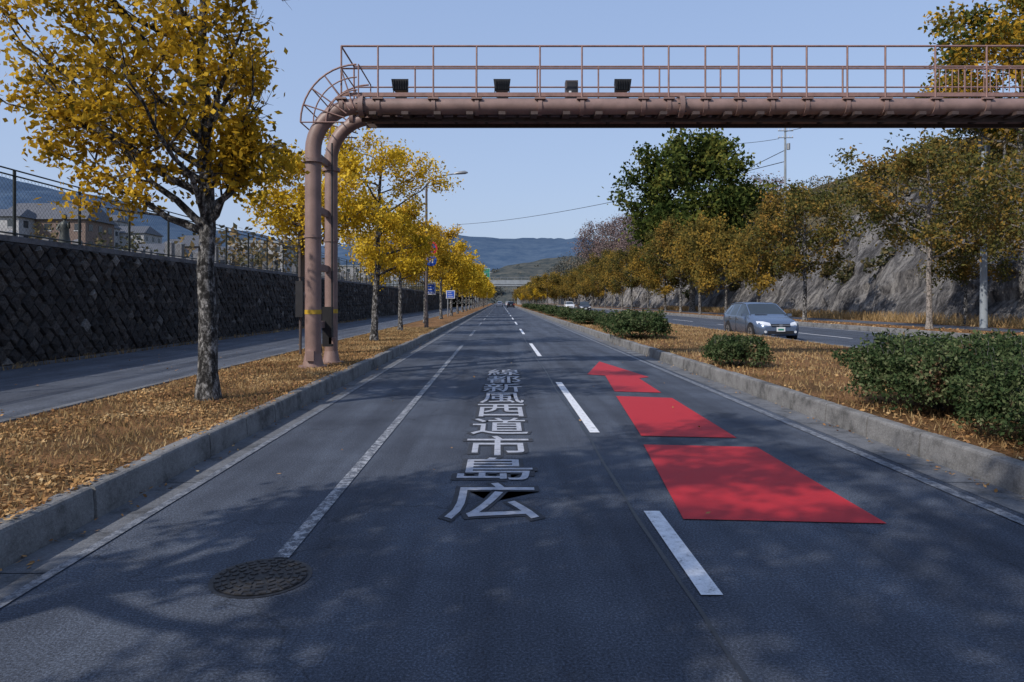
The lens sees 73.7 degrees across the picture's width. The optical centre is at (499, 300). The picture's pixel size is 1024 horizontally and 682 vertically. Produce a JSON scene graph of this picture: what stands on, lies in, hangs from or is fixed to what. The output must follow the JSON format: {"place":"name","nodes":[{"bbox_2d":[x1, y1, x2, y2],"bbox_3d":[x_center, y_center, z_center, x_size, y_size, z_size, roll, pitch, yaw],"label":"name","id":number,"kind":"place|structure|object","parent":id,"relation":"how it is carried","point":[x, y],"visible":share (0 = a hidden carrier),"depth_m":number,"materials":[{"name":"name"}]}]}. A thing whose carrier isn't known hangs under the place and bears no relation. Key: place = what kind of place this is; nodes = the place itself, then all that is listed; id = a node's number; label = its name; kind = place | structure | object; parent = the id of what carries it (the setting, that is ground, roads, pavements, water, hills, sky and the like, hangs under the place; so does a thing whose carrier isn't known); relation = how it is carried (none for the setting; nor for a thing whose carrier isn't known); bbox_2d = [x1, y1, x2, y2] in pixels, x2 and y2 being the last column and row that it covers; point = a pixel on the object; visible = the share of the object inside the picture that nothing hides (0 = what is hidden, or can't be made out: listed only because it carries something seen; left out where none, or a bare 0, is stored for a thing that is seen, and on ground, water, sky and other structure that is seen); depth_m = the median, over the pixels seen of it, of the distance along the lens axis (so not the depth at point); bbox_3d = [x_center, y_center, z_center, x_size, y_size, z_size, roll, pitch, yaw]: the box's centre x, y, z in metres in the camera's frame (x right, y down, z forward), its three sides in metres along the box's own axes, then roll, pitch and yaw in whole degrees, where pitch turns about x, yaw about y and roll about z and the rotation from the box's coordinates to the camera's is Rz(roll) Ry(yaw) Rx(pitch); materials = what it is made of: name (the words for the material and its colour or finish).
{"place":"outdoors","nodes":[
{"label":"outdoors","id":0,"kind":"place"},
{"bbox_2d":[0,303,488,418],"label":"sidewalk","id":1,"kind":"structure","parent":0,"point":[40,387],"depth_m":13.76,"materials":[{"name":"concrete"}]},
{"bbox_2d":[0,177,602,279],"bbox_3d":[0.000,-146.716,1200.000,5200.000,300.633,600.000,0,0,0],"label":"hills","id":2,"kind":"structure","parent":0,"point":[496,253],"depth_m":1217.87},
{"bbox_2d":[449,304,473,307],"bbox_3d":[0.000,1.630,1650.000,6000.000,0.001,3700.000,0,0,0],"label":"ground","id":3,"kind":"structure","parent":0,"point":[454,305],"depth_m":247.31,"materials":[{"name":"soil"}]},
{"bbox_2d":[0,234,446,370],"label":"stone retaining wall","id":4,"kind":"structure","parent":3,"relation":"on","point":[60,300],"depth_m":17.95,"materials":[{"name":"stone"}]},
{"bbox_2d":[0,166,442,292],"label":"fence","id":5,"kind":"object","parent":4,"relation":"on","point":[79,242],"visible":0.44,"depth_m":19.69,"materials":[{"name":"black metal"}]},
{"bbox_2d":[0,309,464,422],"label":"edging strip","id":6,"kind":"object","parent":3,"relation":"on","point":[17,417],"depth_m":10.04,"materials":[{"name":"concrete"}]},
{"bbox_2d":[0,303,494,568],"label":"kerb","id":7,"kind":"structure","parent":3,"relation":"on","point":[56,517],"depth_m":5.81,"materials":[{"name":"concrete"}]},
{"bbox_2d":[383,277,563,304],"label":"overpass bridge","id":8,"kind":"structure","parent":3,"relation":"on","point":[509,283],"depth_m":261.85,"materials":[{"name":"concrete"}]},
{"bbox_2d":[413,263,556,303],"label":"distant trees","id":9,"kind":"object","parent":3,"relation":"on","point":[495,294],"visible":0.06,"depth_m":335.92,"materials":[{"name":"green plant"}]},
{"bbox_2d":[545,189,815,305],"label":"distant trees","id":10,"kind":"object","parent":3,"relation":"on","point":[559,268],"visible":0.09,"depth_m":305.04,"materials":[{"name":"brown plant"}]},
{"bbox_2d":[515,306,1023,495],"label":"kerb","id":11,"kind":"structure","parent":3,"relation":"on","point":[1001,470],"depth_m":7.95,"materials":[{"name":"concrete"}]},
{"bbox_2d":[546,304,1014,338],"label":"kerb","id":12,"kind":"structure","parent":3,"relation":"on","point":[867,328],"depth_m":37.89,"materials":[{"name":"concrete"}]},
{"bbox_2d":[0,303,1023,518],"bbox_3d":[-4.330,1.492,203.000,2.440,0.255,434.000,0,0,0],"label":"verge","id":13,"kind":"structure","parent":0,"point":[435,322],"depth_m":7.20,"materials":[{"name":"brown plant"}]},
{"bbox_2d":[0,0,309,400],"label":"autumn tree","id":14,"kind":"object","parent":13,"relation":"on","point":[239,162],"visible":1,"depth_m":9.15,"materials":[{"name":"yellow plant"}]},
{"bbox_2d":[295,184,304,353],"bbox_3d":[-5.000,-0.775,17.790,0.180,4.350,1.620,0,0,0],"label":"pole","id":15,"kind":"object","parent":13,"relation":"on","point":[299,298],"visible":0.28,"depth_m":17.00,"materials":[{"name":"metal"}]},
{"bbox_2d":[233,139,396,354],"bbox_3d":[-4.623,-1.335,17.053,3.984,5.501,4.050,0,0,0],"label":"autumn tree","id":16,"kind":"object","parent":13,"relation":"on","point":[360,214],"visible":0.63,"depth_m":16.84,"materials":[{"name":"yellow plant"}]},
{"bbox_2d":[321,123,463,340],"bbox_3d":[-4.455,-2.252,23.410,4.805,7.333,4.923,0,0,-38],"label":"autumn tree","id":17,"kind":"object","parent":13,"relation":"on","point":[371,251],"visible":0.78,"depth_m":23.03,"materials":[{"name":"yellow plant"}]},
{"bbox_2d":[343,197,441,330],"bbox_3d":[-4.964,-1.746,31.601,4.551,6.322,3.676,0,0,0],"label":"autumn tree","id":18,"kind":"object","parent":13,"relation":"on","point":[422,229],"visible":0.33,"depth_m":31.36,"materials":[{"name":"yellow plant"}]},
{"bbox_2d":[396,217,456,322],"bbox_3d":[-4.537,-1.902,41.608,3.860,6.639,4.779,0,0,-25],"label":"autumn tree","id":19,"kind":"object","parent":13,"relation":"on","point":[438,268],"visible":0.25,"depth_m":41.66,"materials":[{"name":"yellow plant"}]},
{"bbox_2d":[421,222,467,318],"bbox_3d":[-4.810,-2.369,51.723,4.044,7.587,5.006,0,0,33],"label":"autumn tree","id":20,"kind":"object","parent":13,"relation":"on","point":[450,236],"visible":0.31,"depth_m":51.95,"materials":[{"name":"yellow plant"}]},
{"bbox_2d":[424,171,467,326],"bbox_3d":[-2.764,-2.593,34.500,2.292,7.986,0.400,0,0,0],"label":"street lamp","id":21,"kind":"object","parent":13,"relation":"on","point":[426,319],"visible":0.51,"depth_m":34.44,"materials":[{"name":"metal"}]},
{"bbox_2d":[428,283,435,294],"bbox_3d":[-4.500,0.125,44.065,0.750,2.550,0.190,0,0,0],"label":"blue road sign","id":22,"kind":"object","parent":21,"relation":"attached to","point":[431,288],"visible":0.43,"depth_m":43.98,"materials":[{"name":"metal"}]},
{"bbox_2d":[446,290,454,316],"bbox_3d":[-4.350,0.225,60.065,0.800,2.350,0.190,0,0,0],"label":"blue road sign","id":23,"kind":"object","parent":13,"relation":"on","point":[450,294],"visible":1,"depth_m":59.99,"materials":[{"name":"metal"}]},
{"bbox_2d":[428,237,480,315],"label":"autumn tree","id":24,"kind":"object","parent":13,"relation":"on","point":[450,280],"visible":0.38,"depth_m":62.33,"materials":[{"name":"yellow plant"}]},
{"bbox_2d":[436,259,483,313],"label":"autumn tree","id":25,"kind":"object","parent":13,"relation":"on","point":[464,288],"visible":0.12,"depth_m":73.78,"materials":[{"name":"yellow plant"}]},
{"bbox_2d":[439,261,486,311],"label":"autumn tree","id":26,"kind":"object","parent":13,"relation":"on","point":[480,283],"visible":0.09,"depth_m":83.59,"materials":[{"name":"yellow plant"}]},
{"bbox_2d":[459,268,487,310],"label":"autumn tree","id":27,"kind":"object","parent":13,"relation":"on","point":[480,272],"visible":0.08,"depth_m":92.84,"materials":[{"name":"yellow plant"}]},
{"bbox_2d":[298,45,1023,367],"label":"sign gantry","id":28,"kind":"object","parent":13,"relation":"on","point":[986,109],"visible":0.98,"depth_m":13.99,"materials":[{"name":"metal"}]},
{"bbox_2d":[391,79,408,97],"bbox_3d":[-2.088,-4.395,14.348,0.620,0.470,0.305,0,0,0],"label":"floodlight","id":29,"kind":"object","parent":28,"relation":"attached to","point":[399,85],"visible":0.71,"depth_m":14.24,"materials":[{"name":"black metal"}]},
{"bbox_2d":[493,79,510,97],"bbox_3d":[0.042,-4.395,14.348,0.620,0.470,0.305,0,0,0],"label":"floodlight","id":30,"kind":"object","parent":28,"relation":"attached to","point":[501,85],"visible":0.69,"depth_m":14.24,"materials":[{"name":"black metal"}]},
{"bbox_2d":[565,80,577,97],"bbox_3d":[1.500,-4.380,14.330,0.260,0.460,0.240,0,0,0],"label":"floodlight","id":31,"kind":"object","parent":28,"relation":"attached to","point":[571,85],"visible":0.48,"depth_m":14.23,"materials":[{"name":"metal"}]},
{"bbox_2d":[614,79,631,97],"bbox_3d":[2.564,-4.395,14.348,0.620,0.470,0.305,0,0,0],"label":"floodlight","id":32,"kind":"object","parent":28,"relation":"attached to","point":[622,85],"visible":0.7,"depth_m":14.24,"materials":[{"name":"black metal"}]},
{"bbox_2d":[0,304,1023,681],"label":"road","id":33,"kind":"structure","parent":0,"point":[580,582],"depth_m":4.10,"materials":[{"name":"grey asphalt"}]},
{"bbox_2d":[208,558,311,597],"bbox_3d":[-1.380,1.591,3.950,0.570,0.011,0.570,0,0,0],"label":"manhole cover","id":34,"kind":"object","parent":33,"relation":"on","point":[260,578],"visible":1,"depth_m":3.91,"materials":[{"name":"metal"}]},
{"bbox_2d":[438,369,545,521],"bbox_3d":[0.016,1.592,10.429,0.814,0.004,11.017,0,0,1],"label":"road text marking","id":35,"kind":"object","parent":33,"relation":"on","point":[515,468],"visible":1,"depth_m":6.58,"materials":[{"name":"paint"}]},
{"bbox_2d":[0,306,1023,599],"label":"gutter","id":36,"kind":"object","parent":33,"relation":"on","point":[48,556],"visible":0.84,"depth_m":6.39,"materials":[{"name":"concrete"}]},
{"bbox_2d":[0,305,1023,607],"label":"lane markings","id":37,"kind":"object","parent":33,"relation":"on","point":[698,575],"visible":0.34,"depth_m":5.50,"materials":[{"name":"white paint"}]},
{"bbox_2d":[0,314,1023,570],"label":"fallen leaves","id":38,"kind":"object","parent":33,"relation":"on","point":[92,474],"visible":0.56,"depth_m":8.03,"materials":[{"name":"brown plant"}]},
{"bbox_2d":[514,323,750,681],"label":"asphalt joint","id":39,"kind":"object","parent":33,"relation":"on","point":[743,675],"visible":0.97,"depth_m":4.20,"materials":[{"name":"asphalt"}]},
{"bbox_2d":[588,361,884,522],"bbox_3d":[2.425,1.592,11.460,1.433,0.001,13.080,0,0,3],"label":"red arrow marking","id":40,"kind":"object","parent":33,"relation":"on","point":[734,483],"visible":1,"depth_m":6.23,"materials":[{"name":"paint"}]},
{"bbox_2d":[0,0,1023,245],"label":"sky","id":41,"kind":"structure","parent":0,"point":[513,173],"materials":[{"name":"blue"}]},
{"bbox_2d":[449,256,578,303],"bbox_3d":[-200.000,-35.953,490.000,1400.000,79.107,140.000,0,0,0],"label":"hills","id":42,"kind":"structure","parent":0,"point":[529,269],"depth_m":481.53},
{"bbox_2d":[514,303,1023,460],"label":"median","id":43,"kind":"object","parent":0,"point":[815,388],"depth_m":10.77,"materials":[{"name":"brown plant"}]},
{"bbox_2d":[524,276,544,303],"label":"roadside tree","id":44,"kind":"object","parent":43,"relation":"on","point":[530,289],"visible":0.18,"depth_m":141.91,"materials":[{"name":"yellow plant"}]},
{"bbox_2d":[529,271,562,304],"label":"roadside tree","id":45,"kind":"object","parent":43,"relation":"on","point":[538,281],"visible":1,"depth_m":117.27,"materials":[{"name":"yellow plant"}]},
{"bbox_2d":[543,306,568,314],"bbox_3d":[5.394,0.907,64.003,2.719,0.965,10.198,0,0,0],"label":"azalea bush","id":46,"kind":"object","parent":43,"relation":"on","point":[551,310],"visible":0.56,"depth_m":62.03,"materials":[{"name":"green plant"}]},
{"bbox_2d":[554,307,584,318],"bbox_3d":[5.394,0.934,52.002,2.472,0.908,8.158,0,0,0],"label":"azalea bush","id":47,"kind":"object","parent":43,"relation":"on","point":[563,313],"visible":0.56,"depth_m":50.45,"materials":[{"name":"green plant"}]},
{"bbox_2d":[567,309,606,324],"bbox_3d":[5.294,0.934,41.002,2.472,0.908,6.527,0,0,0],"label":"azalea bush","id":48,"kind":"object","parent":43,"relation":"on","point":[582,315],"visible":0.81,"depth_m":39.39,"materials":[{"name":"green plant"}]},
{"bbox_2d":[593,312,611,327],"bbox_3d":[5.595,0.961,33.002,1.978,0.852,6.119,0,0,0],"label":"azalea bush","id":49,"kind":"object","parent":43,"relation":"on","point":[601,318],"visible":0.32,"depth_m":33.18,"materials":[{"name":"green plant"}]},
{"bbox_2d":[603,308,676,338],"bbox_3d":[5.094,0.826,25.401,2.472,1.136,4.079,0,0,0],"label":"azalea bush","id":50,"kind":"object","parent":43,"relation":"on","point":[628,321],"visible":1,"depth_m":24.22,"materials":[{"name":"green plant"}]},
{"bbox_2d":[699,333,775,367],"bbox_3d":[5.001,1.018,14.426,1.420,0.715,1.626,0,0,0],"label":"azalea bush","id":51,"kind":"object","parent":43,"relation":"on","point":[728,348],"visible":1,"depth_m":13.98,"materials":[{"name":"green plant"}]},
{"bbox_2d":[831,328,1023,420],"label":"azalea bush","id":52,"kind":"object","parent":43,"relation":"on","point":[919,365],"visible":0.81,"depth_m":8.09,"materials":[{"name":"green plant"}]},
{"bbox_2d":[942,351,1023,444],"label":"azalea bush","id":53,"kind":"object","parent":43,"relation":"on","point":[1002,382],"visible":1,"depth_m":6.52,"materials":[{"name":"green plant"}]},
{"bbox_2d":[943,328,1023,357],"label":"azalea bush","id":54,"kind":"object","parent":43,"relation":"on","point":[1010,335],"visible":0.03,"depth_m":9.29,"materials":[{"name":"green plant"}]},
{"bbox_2d":[540,304,1015,346],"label":"opposite road","id":55,"kind":"structure","parent":0,"point":[852,337],"depth_m":34.68,"materials":[{"name":"asphalt"}]},
{"bbox_2d":[723,302,798,339],"bbox_3d":[11.120,0.843,29.285,2.060,1.607,4.559,0,0,0],"label":"car","id":56,"kind":"object","parent":55,"relation":"on","point":[766,318],"visible":0.89,"depth_m":28.31,"materials":[{"name":"paint"}]},
{"bbox_2d":[538,303,1022,334],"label":"opposite verge","id":57,"kind":"structure","parent":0,"point":[910,327],"depth_m":39.65,"materials":[{"name":"brown plant"}]},
{"bbox_2d":[559,282,577,302],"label":"roadside tree","id":58,"kind":"object","parent":57,"relation":"on","point":[574,294],"visible":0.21,"depth_m":196.56,"materials":[{"name":"yellow plant"}]},
{"bbox_2d":[563,269,589,302],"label":"roadside tree","id":59,"kind":"object","parent":57,"relation":"on","point":[572,283],"visible":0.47,"depth_m":179.37,"materials":[{"name":"yellow plant"}]},
{"bbox_2d":[575,261,595,306],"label":"roadside tree","id":60,"kind":"object","parent":57,"relation":"on","point":[580,278],"visible":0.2,"depth_m":161.14,"materials":[{"name":"yellow plant"}]},
{"bbox_2d":[576,272,600,306],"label":"roadside tree","id":61,"kind":"object","parent":57,"relation":"on","point":[582,288],"visible":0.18,"depth_m":152.87,"materials":[{"name":"yellow plant"}]},
{"bbox_2d":[577,272,617,306],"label":"roadside tree","id":62,"kind":"object","parent":57,"relation":"on","point":[600,293],"visible":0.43,"depth_m":142.67,"materials":[{"name":"yellow plant"}]},
{"bbox_2d":[587,247,615,307],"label":"roadside tree","id":63,"kind":"object","parent":57,"relation":"on","point":[593,261],"visible":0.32,"depth_m":134.90,"materials":[{"name":"yellow plant"}]},
{"bbox_2d":[594,262,630,307],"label":"roadside tree","id":64,"kind":"object","parent":57,"relation":"on","point":[601,274],"visible":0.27,"depth_m":125.66,"materials":[{"name":"yellow plant"}]},
{"bbox_2d":[599,251,633,308],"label":"roadside tree","id":65,"kind":"object","parent":57,"relation":"on","point":[621,289],"visible":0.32,"depth_m":116.84,"materials":[{"name":"yellow plant"}]},
{"bbox_2d":[605,242,646,309],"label":"roadside tree","id":66,"kind":"object","parent":57,"relation":"on","point":[617,270],"visible":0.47,"depth_m":107.31,"materials":[{"name":"yellow plant"}]},
{"bbox_2d":[624,246,667,307],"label":"roadside tree","id":67,"kind":"object","parent":57,"relation":"on","point":[633,267],"visible":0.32,"depth_m":98.61,"materials":[{"name":"yellow plant"}]},
{"bbox_2d":[629,256,697,310],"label":"roadside tree","id":68,"kind":"object","parent":57,"relation":"on","point":[653,279],"visible":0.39,"depth_m":88.92,"materials":[{"name":"yellow plant"}]},
{"bbox_2d":[636,211,697,312],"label":"roadside tree","id":69,"kind":"object","parent":57,"relation":"on","point":[661,233],"visible":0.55,"depth_m":80.66,"materials":[{"name":"yellow plant"}]},
{"bbox_2d":[598,128,781,311],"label":"camphor tree","id":70,"kind":"object","parent":57,"relation":"on","point":[709,163],"visible":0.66,"depth_m":84.32,"materials":[{"name":"green plant"}]},
{"bbox_2d":[657,210,732,313],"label":"roadside tree","id":71,"kind":"object","parent":57,"relation":"on","point":[686,262],"visible":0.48,"depth_m":70.70,"materials":[{"name":"yellow plant"}]},
{"bbox_2d":[685,225,760,312],"bbox_3d":[21.337,-2.743,64.025,7.629,8.316,8.582,0,0,-40],"label":"roadside tree","id":72,"kind":"object","parent":57,"relation":"on","point":[707,247],"visible":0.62,"depth_m":63.38,"materials":[{"name":"yellow plant"}]},
{"bbox_2d":[710,216,812,301],"bbox_3d":[21.224,-2.743,56.123,7.724,8.316,6.866,0,0,-19],"label":"roadside tree","id":73,"kind":"object","parent":57,"relation":"on","point":[744,269],"visible":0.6,"depth_m":54.99,"materials":[{"name":"yellow plant"}]},
{"bbox_2d":[736,180,870,320],"bbox_3d":[21.080,-3.660,47.706,8.219,10.150,8.526,0,0,0],"label":"roadside tree","id":74,"kind":"object","parent":57,"relation":"on","point":[796,210],"visible":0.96,"depth_m":47.13,"materials":[{"name":"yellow plant"}]},
{"bbox_2d":[829,128,1023,328],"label":"roadside tree","id":75,"kind":"object","parent":57,"relation":"on","point":[879,207],"visible":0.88,"depth_m":33.20,"materials":[{"name":"yellow plant"}]},
{"bbox_2d":[914,200,1023,323],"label":"roadside tree","id":76,"kind":"object","parent":57,"relation":"on","point":[962,272],"visible":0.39,"depth_m":38.40,"materials":[{"name":"yellow plant"}]},
{"bbox_2d":[945,130,1023,261],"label":"roadside tree","id":77,"kind":"object","parent":57,"relation":"on","point":[999,217],"visible":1,"depth_m":27.96,"materials":[{"name":"yellow plant"}]},
{"bbox_2d":[541,303,1022,332],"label":"opposite sidewalk","id":78,"kind":"structure","parent":0,"point":[935,326],"depth_m":41.26,"materials":[{"name":"concrete"}]},
{"bbox_2d":[979,151,987,327],"bbox_3d":[24.300,-2.550,34.300,0.361,9.900,0.380,0,0,0],"label":"utility pole","id":79,"kind":"object","parent":78,"relation":"on","point":[983,319],"visible":0.46,"depth_m":34.17,"materials":[{"name":"concrete"}]},
{"bbox_2d":[545,135,1023,325],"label":"rock slope","id":80,"kind":"structure","parent":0,"point":[896,284],"depth_m":55.08,"materials":[{"name":"grey stone"}]},
{"bbox_2d":[569,221,614,272],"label":"bare tree","id":81,"kind":"object","parent":80,"relation":"on","point":[583,241],"visible":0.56,"depth_m":203.35,"materials":[{"name":"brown plant"}]},
{"bbox_2d":[584,216,630,260],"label":"bare tree","id":82,"kind":"object","parent":80,"relation":"on","point":[603,231],"visible":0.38,"depth_m":183.90,"materials":[{"name":"brown plant"}]},
{"bbox_2d":[595,212,637,252],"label":"bare tree","id":83,"kind":"object","parent":80,"relation":"on","point":[607,241],"visible":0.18,"depth_m":165.25,"materials":[{"name":"brown plant"}]},
{"bbox_2d":[607,210,641,251],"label":"bare tree","id":84,"kind":"object","parent":80,"relation":"on","point":[618,237],"visible":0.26,"depth_m":151.43,"materials":[{"name":"brown plant"}]},
{"bbox_2d":[616,226,642,255],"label":"bare tree","id":85,"kind":"object","parent":80,"relation":"on","point":[626,233],"visible":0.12,"depth_m":140.22,"materials":[{"name":"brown plant"}]},
{"bbox_2d":[734,170,789,220],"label":"bare tree","id":86,"kind":"object","parent":80,"relation":"on","point":[773,180],"visible":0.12,"depth_m":98.63,"materials":[{"name":"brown plant"}]},
{"bbox_2d":[778,128,792,212],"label":"utility pole","id":87,"kind":"object","parent":80,"relation":"on","point":[785,137],"visible":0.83,"depth_m":89.87,"materials":[{"name":"concrete"}]},
{"bbox_2d":[457,64,998,230],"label":"overhead cables","id":88,"kind":"object","parent":87,"relation":"attached to","point":[638,196],"visible":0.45,"depth_m":98.79,"materials":[{"name":"metal"}]},
{"bbox_2d":[682,128,1023,301],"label":"hillside bushes","id":89,"kind":"object","parent":80,"relation":"on","point":[848,271],"visible":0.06,"depth_m":58.31,"materials":[{"name":"green plant"}]},
{"bbox_2d":[915,0,1023,155],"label":"hillside tree","id":90,"kind":"object","parent":80,"relation":"on","point":[1002,31],"visible":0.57,"depth_m":46.18,"materials":[{"name":"yellow plant"}]},
{"bbox_2d":[936,128,1016,175],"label":"hillside tree","id":91,"kind":"object","parent":80,"relation":"on","point":[1010,139],"visible":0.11,"depth_m":56.98,"materials":[{"name":"green plant"}]},
{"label":"cemetery terrain","id":92,"kind":"structure","parent":0,"visible":0},
{"bbox_2d":[0,209,36,238],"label":"house","id":93,"kind":"structure","parent":92,"relation":"on","point":[7,216],"depth_m":117.48,"materials":[{"name":"tile"}]},
{"bbox_2d":[8,203,116,248],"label":"house","id":94,"kind":"structure","parent":92,"relation":"on","point":[89,225],"depth_m":122.32,"materials":[{"name":"brick"}]},
{"bbox_2d":[56,214,70,243],"bbox_3d":[-15.500,-2.075,24.300,0.700,2.050,0.700,0,0,0],"label":"bronze statue","id":95,"kind":"object","parent":92,"relation":"on","point":[62,223],"visible":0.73,"depth_m":24.18,"materials":[{"name":"metal"}]},
{"bbox_2d":[114,225,121,249],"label":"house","id":96,"kind":"structure","parent":92,"relation":"on","point":[116,241],"depth_m":183.32,"materials":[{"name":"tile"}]},
{"bbox_2d":[109,215,131,225],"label":"house","id":97,"kind":"structure","parent":92,"relation":"on","point":[119,220],"depth_m":228.19,"materials":[{"name":"tile"}]},
{"bbox_2d":[119,226,163,246],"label":"house","id":98,"kind":"structure","parent":92,"relation":"on","point":[156,236],"depth_m":187.24,"materials":[{"name":"tile"}]},
{"bbox_2d":[121,244,192,258],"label":"house","id":99,"kind":"structure","parent":92,"relation":"on","point":[160,250],"depth_m":84.01,"materials":[{"name":"tile"}]},
{"bbox_2d":[162,239,198,250],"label":"house","id":100,"kind":"structure","parent":92,"relation":"on","point":[196,243],"depth_m":207.34,"materials":[{"name":"brick"}]},
{"bbox_2d":[4,230,369,283],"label":"gravestones","id":101,"kind":"object","parent":92,"relation":"on","point":[177,247],"visible":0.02,"depth_m":32.97,"materials":[{"name":"stone"}]},
{"bbox_2d":[28,220,460,299],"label":"garden shrubs","id":102,"kind":"object","parent":92,"relation":"on","point":[232,256],"visible":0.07,"depth_m":39.61,"materials":[{"name":"green plant"}]},
{"bbox_2d":[228,240,296,272],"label":"apartment building","id":103,"kind":"structure","parent":92,"relation":"on","point":[285,266],"depth_m":145.50,"materials":[{"name":"concrete"}]},
{"bbox_2d":[339,265,370,280],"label":"apartment building","id":104,"kind":"structure","parent":92,"relation":"on","point":[351,266],"depth_m":225.50,"materials":[{"name":"concrete"}]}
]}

